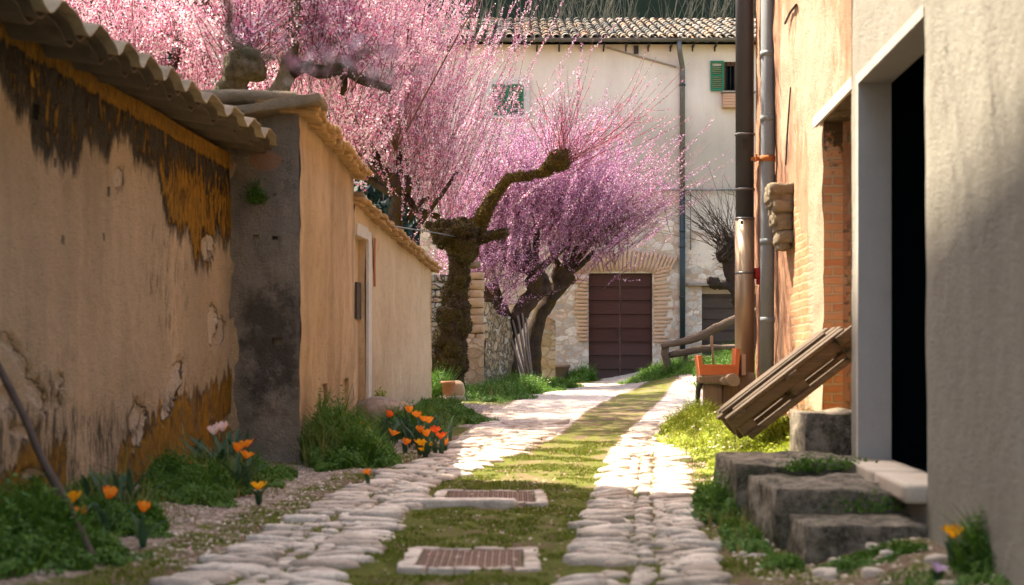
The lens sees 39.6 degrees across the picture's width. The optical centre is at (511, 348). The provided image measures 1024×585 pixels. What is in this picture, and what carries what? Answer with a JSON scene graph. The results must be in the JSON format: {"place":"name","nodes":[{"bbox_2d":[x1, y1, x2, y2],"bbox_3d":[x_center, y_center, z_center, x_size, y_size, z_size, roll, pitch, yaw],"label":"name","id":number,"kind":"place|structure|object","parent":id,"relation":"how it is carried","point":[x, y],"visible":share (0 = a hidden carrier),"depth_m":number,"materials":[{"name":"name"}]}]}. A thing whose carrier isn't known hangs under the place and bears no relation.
{"place":"outdoors","nodes":[
{"label":"outdoors","id":0,"kind":"place"},
{"bbox_2d":[71,0,755,108],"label":"hill","id":1,"kind":"structure","parent":0,"point":[642,6],"depth_m":80.52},
{"bbox_2d":[127,0,482,245],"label":"hillside wood","id":2,"kind":"object","parent":1,"relation":"on","point":[374,195],"depth_m":49.85,"materials":[{"name":"green plant"}]},
{"bbox_2d":[392,0,755,31],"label":"winter scrub","id":3,"kind":"object","parent":1,"relation":"on","point":[609,2],"visible":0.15,"depth_m":75.36,"materials":[{"name":"plant"}]},
{"bbox_2d":[0,372,996,584],"bbox_3d":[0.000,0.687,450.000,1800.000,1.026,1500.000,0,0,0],"label":"ground","id":4,"kind":"structure","parent":0,"point":[612,398],"depth_m":8.03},
{"bbox_2d":[0,362,99,564],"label":"walking stick","id":5,"kind":"object","parent":4,"relation":"on","point":[53,479],"visible":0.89,"depth_m":6.25,"materials":[{"name":"wood"}]},
{"bbox_2d":[47,490,98,518],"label":"tulip","id":6,"kind":"object","parent":4,"relation":"on","point":[74,495],"visible":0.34,"depth_m":6.38,"materials":[{"name":"orange plant"}]},
{"bbox_2d":[74,506,98,523],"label":"tulip","id":7,"kind":"object","parent":4,"relation":"on","point":[77,508],"visible":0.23,"depth_m":6.46,"materials":[{"name":"orange plant"}]},
{"bbox_2d":[91,485,146,536],"bbox_3d":[-1.852,0.760,6.567,0.269,0.265,0.215,0,0,-39],"label":"tulip","id":8,"kind":"object","parent":4,"relation":"on","point":[103,518],"visible":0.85,"depth_m":6.51,"materials":[{"name":"orange plant"}]},
{"bbox_2d":[63,465,175,504],"bbox_3d":[-2.043,0.723,7.354,0.527,0.262,0.436,0,0,8],"label":"strap leaf plant","id":9,"kind":"object","parent":4,"relation":"on","point":[127,478],"visible":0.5,"depth_m":7.26,"materials":[{"name":"green plant"}]},
{"bbox_2d":[0,0,276,505],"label":"mossy shed","id":10,"kind":"structure","parent":4,"relation":"on","point":[115,222],"depth_m":8.30,"materials":[{"name":"paint"}]},
{"bbox_2d":[0,444,298,578],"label":"grass verge","id":11,"kind":"object","parent":4,"relation":"on","point":[35,533],"depth_m":6.65,"materials":[{"name":"green plant"}]},
{"bbox_2d":[130,500,168,547],"bbox_3d":[-1.649,0.804,6.472,0.183,0.229,0.130,0,0,-12],"label":"tulip","id":12,"kind":"object","parent":4,"relation":"on","point":[143,506],"visible":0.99,"depth_m":6.47,"materials":[{"name":"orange plant"}]},
{"bbox_2d":[190,425,232,462],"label":"tulip","id":13,"kind":"object","parent":4,"relation":"on","point":[213,429],"visible":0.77,"depth_m":9.02,"materials":[{"name":"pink plant"}]},
{"bbox_2d":[66,0,362,94],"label":"pink blossom tree","id":14,"kind":"object","parent":4,"relation":"on","point":[122,26],"visible":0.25,"depth_m":20.21,"materials":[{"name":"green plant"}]},
{"bbox_2d":[187,421,242,464],"bbox_3d":[-1.881,0.665,9.010,0.368,0.407,0.260,0,0,-15],"label":"tulip","id":15,"kind":"object","parent":4,"relation":"on","point":[222,425],"visible":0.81,"depth_m":9.06,"materials":[{"name":"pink plant"}]},
{"bbox_2d":[166,428,266,462],"bbox_3d":[-2.019,0.690,9.581,0.691,0.320,0.489,0,0,0],"label":"strap leaf plant","id":16,"kind":"object","parent":4,"relation":"on","point":[228,437],"visible":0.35,"depth_m":9.51,"materials":[{"name":"green plant"}]},
{"bbox_2d":[218,442,253,488],"bbox_3d":[-1.715,0.734,8.818,0.232,0.318,0.243,0,0,-12],"label":"tulip","id":17,"kind":"object","parent":4,"relation":"on","point":[237,446],"visible":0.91,"depth_m":8.78,"materials":[{"name":"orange plant"}]},
{"bbox_2d":[228,439,259,481],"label":"tulip","id":18,"kind":"object","parent":4,"relation":"on","point":[247,442],"visible":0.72,"depth_m":9.11,"materials":[{"name":"orange plant"}]},
{"bbox_2d":[230,450,271,489],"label":"tulip","id":19,"kind":"object","parent":4,"relation":"on","point":[245,454],"visible":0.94,"depth_m":8.87,"materials":[{"name":"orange plant"}]},
{"bbox_2d":[154,0,356,89],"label":"pink blossom tree","id":20,"kind":"object","parent":4,"relation":"on","point":[240,70],"visible":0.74,"depth_m":16.51,"materials":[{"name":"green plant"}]},
{"bbox_2d":[247,481,266,504],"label":"tulip","id":21,"kind":"object","parent":4,"relation":"on","point":[258,493],"visible":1,"depth_m":8.37,"materials":[{"name":"orange plant"}]},
{"bbox_2d":[200,89,372,461],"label":"plaster outbuilding","id":22,"kind":"structure","parent":4,"relation":"on","point":[292,333],"depth_m":11.19,"materials":[{"name":"paint"}]},
{"bbox_2d":[239,170,269,203],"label":"fern","id":23,"kind":"object","parent":22,"relation":"attached to","point":[255,197],"depth_m":11.12,"materials":[{"name":"green plant"}]},
{"bbox_2d":[222,0,430,109],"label":"overhanging tree","id":24,"kind":"object","parent":4,"relation":"on","point":[347,60],"visible":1,"depth_m":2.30,"materials":[{"name":"pink plant"}]},
{"bbox_2d":[192,0,468,121],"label":"pink blossom tree","id":25,"kind":"object","parent":4,"relation":"on","point":[325,35],"visible":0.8,"depth_m":16.93,"materials":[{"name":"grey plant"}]},
{"bbox_2d":[293,378,407,471],"bbox_3d":[-1.405,0.586,11.622,1.057,0.664,2.624,0,0,-16],"label":"weed mound","id":26,"kind":"object","parent":4,"relation":"on","point":[366,451],"visible":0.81,"depth_m":10.92,"materials":[{"name":"green plant"}]},
{"bbox_2d":[148,419,569,584],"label":"cobbled path","id":27,"kind":"structure","parent":4,"relation":"on","point":[261,553],"depth_m":7.41,"materials":[{"name":"stone"}]},
{"bbox_2d":[363,469,370,482],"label":"tulip","id":28,"kind":"object","parent":27,"relation":"on","point":[366,472],"visible":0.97,"depth_m":9.52,"materials":[{"name":"orange plant"}]},
{"bbox_2d":[356,396,396,416],"bbox_3d":[-1.500,0.739,15.592,0.459,0.426,0.489,0,0,-28],"label":"boulder","id":29,"kind":"object","parent":4,"relation":"on","point":[370,401],"visible":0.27,"depth_m":15.48,"materials":[{"name":"grey stone"}]},
{"bbox_2d":[363,400,403,426],"bbox_3d":[-1.329,0.745,14.902,0.474,0.414,0.430,0,0,0],"label":"boulder","id":30,"kind":"object","parent":4,"relation":"on","point":[380,404],"visible":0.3,"depth_m":14.76,"materials":[{"name":"grey stone"}]},
{"bbox_2d":[385,429,399,449],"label":"tulip","id":31,"kind":"object","parent":4,"relation":"on","point":[394,432],"visible":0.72,"depth_m":12.03,"materials":[{"name":"orange plant"}]},
{"bbox_2d":[386,410,401,448],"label":"tulip","id":32,"kind":"object","parent":4,"relation":"on","point":[390,414],"visible":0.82,"depth_m":12.48,"materials":[{"name":"orange plant"}]},
{"bbox_2d":[353,191,442,417],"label":"honey cottage","id":33,"kind":"structure","parent":4,"relation":"on","point":[394,267],"depth_m":17.17,"materials":[{"name":"paint"}]},
{"bbox_2d":[354,239,360,402],"bbox_3d":[-1.713,-0.150,15.309,0.060,2.100,0.668,0,0,4],"label":"door","id":34,"kind":"structure","parent":33,"relation":"in","point":[357,290],"depth_m":15.52,"materials":[{"name":"paint"}]},
{"bbox_2d":[375,386,385,396],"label":"creeper","id":35,"kind":"object","parent":33,"relation":"attached to","point":[381,391],"visible":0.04,"depth_m":16.00,"materials":[{"name":"green plant"}]},
{"bbox_2d":[361,407,446,443],"bbox_3d":[-1.112,0.701,13.291,0.953,0.358,0.938,0,0,-17],"label":"strap leaf plant","id":36,"kind":"object","parent":4,"relation":"on","point":[384,422],"visible":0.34,"depth_m":13.20,"materials":[{"name":"plant"}]},
{"bbox_2d":[401,437,410,452],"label":"tulip","id":37,"kind":"object","parent":4,"relation":"on","point":[406,441],"visible":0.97,"depth_m":12.06,"materials":[{"name":"orange plant"}]},
{"bbox_2d":[396,406,420,447],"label":"tulip","id":38,"kind":"object","parent":4,"relation":"on","point":[409,409],"visible":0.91,"depth_m":12.69,"materials":[{"name":"orange plant"}]},
{"bbox_2d":[35,379,782,557],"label":"dry grass","id":39,"kind":"structure","parent":4,"relation":"on","point":[744,517],"depth_m":8.85,"materials":[{"name":"green plant"}]},
{"bbox_2d":[403,410,421,449],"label":"tulip","id":40,"kind":"object","parent":4,"relation":"on","point":[415,413],"visible":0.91,"depth_m":12.51,"materials":[{"name":"orange plant"}]},
{"bbox_2d":[370,415,458,444],"bbox_3d":[-0.860,0.736,12.942,0.854,0.294,0.962,0,0,0],"label":"strap leaf plant","id":41,"kind":"object","parent":4,"relation":"on","point":[450,428],"visible":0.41,"depth_m":12.90,"materials":[{"name":"plant"}]},
{"bbox_2d":[412,425,424,440],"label":"tulip","id":42,"kind":"object","parent":4,"relation":"on","point":[420,428],"visible":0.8,"depth_m":12.39,"materials":[{"name":"orange plant"}]},
{"bbox_2d":[414,439,425,454],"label":"tulip","id":43,"kind":"object","parent":4,"relation":"on","point":[419,443],"visible":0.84,"depth_m":11.87,"materials":[{"name":"orange plant"}]},
{"bbox_2d":[415,415,428,447],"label":"tulip","id":44,"kind":"object","parent":4,"relation":"on","point":[421,417],"visible":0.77,"depth_m":12.41,"materials":[{"name":"orange plant"}]},
{"bbox_2d":[422,429,433,457],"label":"tulip","id":45,"kind":"object","parent":4,"relation":"on","point":[426,432],"visible":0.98,"depth_m":11.66,"materials":[{"name":"orange plant"}]},
{"bbox_2d":[422,416,433,451],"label":"tulip","id":46,"kind":"object","parent":4,"relation":"on","point":[429,420],"visible":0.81,"depth_m":12.13,"materials":[{"name":"orange plant"}]},
{"bbox_2d":[245,0,620,239],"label":"pink blossom tree","id":47,"kind":"object","parent":4,"relation":"on","point":[372,130],"visible":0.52,"depth_m":24.55,"materials":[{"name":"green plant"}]},
{"bbox_2d":[429,425,441,452],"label":"tulip","id":48,"kind":"object","parent":4,"relation":"on","point":[434,429],"visible":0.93,"depth_m":11.80,"materials":[{"name":"orange plant"}]},
{"bbox_2d":[428,432,446,453],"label":"tulip","id":49,"kind":"object","parent":4,"relation":"on","point":[442,441],"visible":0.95,"depth_m":11.70,"materials":[{"name":"orange plant"}]},
{"bbox_2d":[431,274,447,351],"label":"dry stone wall","id":50,"kind":"structure","parent":4,"relation":"on","point":[438,281],"depth_m":24.29,"materials":[{"name":"grey stone"}]},
{"bbox_2d":[61,439,818,584],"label":"moss","id":51,"kind":"object","parent":4,"relation":"on","point":[497,523],"visible":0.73,"depth_m":7.44,"materials":[{"name":"green plant"}]},
{"bbox_2d":[440,438,448,450],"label":"tulip","id":52,"kind":"object","parent":4,"relation":"on","point":[446,446],"visible":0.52,"depth_m":12.27,"materials":[{"name":"orange plant"}]},
{"bbox_2d":[437,395,465,400],"bbox_3d":[-0.926,0.787,21.499,0.474,0.172,0.346,0,0,-34],"label":"field stone","id":53,"kind":"object","parent":4,"relation":"on","point":[454,397],"visible":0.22,"depth_m":21.40,"materials":[{"name":"grey stone"}]},
{"bbox_2d":[441,381,454,395],"bbox_3d":[-0.965,0.608,21.450,0.224,0.235,0.224,0,0,0],"label":"flower pot","id":54,"kind":"object","parent":53,"relation":"on","point":[449,389],"visible":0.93,"depth_m":21.37,"materials":[{"name":"ceramic"}]},
{"bbox_2d":[453,380,464,395],"bbox_3d":[-0.850,0.671,21.599,0.278,0.376,0.227,0,0,0],"label":"milestone","id":55,"kind":"object","parent":53,"relation":"on","point":[459,388],"visible":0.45,"depth_m":21.50,"materials":[{"name":"stone"}]},
{"bbox_2d":[410,497,517,508],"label":"stone slab","id":56,"kind":"structure","parent":4,"relation":"on","point":[482,502],"depth_m":8.24,"materials":[{"name":"beige stone"}]},
{"bbox_2d":[397,546,541,574],"bbox_3d":[-0.184,0.967,6.431,0.637,0.066,0.667,0,0,0],"label":"manhole cover","id":57,"kind":"object","parent":4,"relation":"on","point":[415,560],"visible":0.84,"depth_m":6.37,"materials":[{"name":"stone"}]},
{"bbox_2d":[464,261,484,385],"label":"stone pillar","id":58,"kind":"structure","parent":4,"relation":"on","point":[476,349],"depth_m":24.49,"materials":[{"name":"beige stone"}]},
{"bbox_2d":[370,360,599,439],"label":"grass verge","id":59,"kind":"object","parent":4,"relation":"on","point":[533,385],"depth_m":22.04,"materials":[{"name":"green plant"}]},
{"bbox_2d":[511,313,532,376],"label":"leaning poles","id":60,"kind":"object","parent":59,"relation":"on","point":[528,365],"visible":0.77,"depth_m":27.43,"materials":[{"name":"brown wood"}]},
{"bbox_2d":[434,489,548,506],"bbox_3d":[-0.134,0.941,8.851,0.713,0.068,0.787,0,0,0],"label":"manhole cover","id":61,"kind":"object","parent":4,"relation":"on","point":[523,498],"visible":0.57,"depth_m":8.94,"materials":[{"name":"stone"}]},
{"bbox_2d":[473,302,513,382],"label":"rubble wall","id":62,"kind":"structure","parent":4,"relation":"on","point":[499,354],"depth_m":26.02,"materials":[{"name":"grey stone"}]},
{"bbox_2d":[66,394,949,581],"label":"fallen petals","id":63,"kind":"object","parent":4,"relation":"on","point":[480,507],"visible":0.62,"depth_m":8.04,"materials":[{"name":"pink plant"}]},
{"bbox_2d":[341,42,692,382],"bbox_3d":[0.062,-1.898,23.049,5.647,5.936,2.348,0,0,13],"label":"mossy tree","id":64,"kind":"object","parent":4,"relation":"on","point":[454,322],"visible":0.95,"depth_m":22.73,"materials":[{"name":"brown plant"}]},
{"bbox_2d":[395,226,455,236],"bbox_3d":[-1.302,-1.779,21.646,0.041,0.036,2.254,0,0,21],"label":"wire","id":65,"kind":"object","parent":64,"relation":"attached to","point":[424,231],"visible":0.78,"depth_m":21.55,"materials":[{"name":"grey metal"}]},
{"bbox_2d":[409,37,655,377],"bbox_3d":[0.417,-2.532,27.660,4.879,7.149,4.135,0,0,0],"label":"purple blossom tree","id":66,"kind":"object","parent":4,"relation":"on","point":[536,282],"visible":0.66,"depth_m":27.50,"materials":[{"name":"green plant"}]},
{"bbox_2d":[541,317,555,379],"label":"stone buttress","id":67,"kind":"structure","parent":4,"relation":"on","point":[548,359],"depth_m":29.40,"materials":[{"name":"beige stone"}]},
{"bbox_2d":[93,402,1006,584],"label":"gravel","id":68,"kind":"structure","parent":4,"relation":"on","point":[190,551],"depth_m":7.49,"materials":[{"name":"grey gravel"}]},
{"bbox_2d":[556,364,570,378],"bbox_3d":[1.021,0.530,31.000,0.515,0.360,0.515,0,0,0],"label":"flower pot","id":69,"kind":"object","parent":4,"relation":"on","point":[563,369],"visible":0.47,"depth_m":30.81,"materials":[{"name":"ceramic"}]},
{"bbox_2d":[415,17,755,378],"bbox_3d":[3.530,-3.587,36.932,11.727,9.775,10.735,0,0,0],"label":"farmhouse","id":70,"kind":"object","parent":4,"relation":"on","point":[615,327],"visible":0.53,"depth_m":32.00,"materials":[{"name":"paint"}]},
{"bbox_2d":[589,273,619,378],"bbox_3d":[2.083,-0.456,32.110,0.696,2.481,0.100,0,0,0],"label":"door leaf","id":71,"kind":"structure","parent":70,"relation":"in","point":[604,303],"depth_m":32.10,"materials":[{"name":"brown wood"}]},
{"bbox_2d":[621,273,651,374],"bbox_3d":[2.803,-0.456,32.122,0.696,2.481,0.076,0,0,0],"label":"door leaf","id":72,"kind":"structure","parent":70,"relation":"in","point":[636,296],"depth_m":32.10,"materials":[{"name":"brown wood"}]},
{"bbox_2d":[702,286,755,355],"bbox_3d":[5.020,-0.527,32.142,1.480,1.774,0.076,0,0,0],"label":"side door","id":73,"kind":"structure","parent":70,"relation":"in","point":[716,308],"depth_m":32.12,"materials":[{"name":"brown wood"}]},
{"bbox_2d":[710,61,755,108],"bbox_3d":[4.959,-5.927,31.957,0.999,1.067,0.335,0,0,0],"label":"window frame","id":74,"kind":"structure","parent":70,"relation":"in","point":[727,90],"depth_m":31.93,"materials":[{"name":"green wood"}]},
{"bbox_2d":[458,82,733,377],"bbox_3d":[1.627,-2.311,28.609,5.661,6.073,4.476,0,0,0],"label":"purple blossom tree","id":75,"kind":"object","parent":4,"relation":"on","point":[562,275],"visible":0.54,"depth_m":28.40,"materials":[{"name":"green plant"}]},
{"bbox_2d":[551,420,733,584],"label":"cobbled path","id":76,"kind":"structure","parent":4,"relation":"on","point":[602,537],"depth_m":7.22,"materials":[{"name":"stone"}]},
{"bbox_2d":[616,337,755,388],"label":"grass verge","id":77,"kind":"object","parent":4,"relation":"on","point":[658,371],"depth_m":27.57,"materials":[{"name":"green plant"}]},
{"bbox_2d":[651,169,755,350],"bbox_3d":[3.661,-1.383,27.008,2.029,4.043,2.021,0,0,0],"label":"bare pollard tree","id":78,"kind":"object","parent":4,"relation":"on","point":[725,249],"visible":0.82,"depth_m":26.89,"materials":[{"name":"brown plant"}]},
{"bbox_2d":[661,308,755,369],"bbox_3d":[4.040,-0.123,28.088,2.249,1.438,0.569,0,0,0],"label":"log fence","id":79,"kind":"object","parent":4,"relation":"on","point":[667,355],"visible":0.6,"depth_m":27.89,"materials":[{"name":"brown wood"}]},
{"bbox_2d":[695,372,754,409],"bbox_3d":[2.394,0.604,15.927,0.692,0.669,0.614,0,0,0],"label":"timber stand","id":80,"kind":"object","parent":4,"relation":"on","point":[723,389],"visible":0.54,"depth_m":15.89,"materials":[{"name":"brown wood"}]},
{"bbox_2d":[694,348,745,374],"bbox_3d":[2.338,0.148,15.995,0.535,0.299,0.310,0,0,0],"label":"orange planter","id":81,"kind":"object","parent":80,"relation":"on","point":[737,365],"visible":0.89,"depth_m":15.85,"materials":[{"name":"plastic"}]},
{"bbox_2d":[710,335,713,364],"bbox_3d":[2.255,0.065,16.000,0.051,0.422,0.021,0,0,0],"label":"garden marker","id":82,"kind":"object","parent":81,"relation":"in","point":[711,341],"visible":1,"depth_m":15.99,"materials":[{"name":"brown wood"}]},
{"bbox_2d":[653,393,826,482],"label":"grass verge","id":83,"kind":"object","parent":4,"relation":"on","point":[769,440],"depth_m":12.11,"materials":[{"name":"green plant"}]},
{"bbox_2d":[716,326,850,438],"bbox_3d":[2.174,0.223,11.128,1.148,0.968,0.869,0,0,0],"label":"wooden pallet","id":84,"kind":"object","parent":83,"relation":"on","point":[797,375],"visible":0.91,"depth_m":10.76,"materials":[{"name":"brown wood"}]},
{"bbox_2d":[754,0,850,416],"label":"orange house","id":85,"kind":"structure","parent":4,"relation":"on","point":[807,198],"depth_m":12.46,"materials":[{"name":"paint"}]},
{"bbox_2d":[735,0,759,372],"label":"metal flue","id":86,"kind":"object","parent":85,"relation":"attached to","point":[747,273],"visible":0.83,"depth_m":16.41,"materials":[{"name":"metal"}]},
{"bbox_2d":[751,0,775,374],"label":"grey drainpipe","id":87,"kind":"object","parent":85,"relation":"attached to","point":[767,158],"visible":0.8,"depth_m":14.97,"materials":[{"name":"plastic"}]},
{"bbox_2d":[713,408,927,564],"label":"stone steps","id":88,"kind":"structure","parent":4,"relation":"on","point":[781,503],"depth_m":6.79,"materials":[{"name":"grey stone"}]},
{"bbox_2d":[776,453,906,513],"bbox_3d":[1.658,0.660,7.107,0.750,0.227,1.135,0,0,0],"label":"moss growth","id":89,"kind":"object","parent":88,"relation":"on","point":[804,466],"visible":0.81,"depth_m":7.49,"materials":[{"name":"green plant"}]},
{"bbox_2d":[678,465,1022,584],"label":"grass verge","id":90,"kind":"object","parent":4,"relation":"on","point":[972,551],"depth_m":5.98,"materials":[{"name":"green plant"}]},
{"bbox_2d":[739,539,993,584],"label":"stones","id":91,"kind":"object","parent":4,"relation":"on","point":[827,573],"visible":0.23,"depth_m":5.80,"materials":[{"name":"stone"}]},
{"bbox_2d":[851,0,1023,584],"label":"pale building","id":92,"kind":"structure","parent":4,"relation":"on","point":[937,255],"depth_m":5.99,"materials":[{"name":"paint"}]},
{"bbox_2d":[930,561,948,580],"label":"tulip","id":93,"kind":"object","parent":4,"relation":"on","point":[938,569],"visible":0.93,"depth_m":5.29,"materials":[{"name":"pink plant"}]},
{"bbox_2d":[941,524,963,565],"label":"tulip","id":94,"kind":"object","parent":4,"relation":"on","point":[948,530],"visible":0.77,"depth_m":5.45,"materials":[{"name":"orange plant"}]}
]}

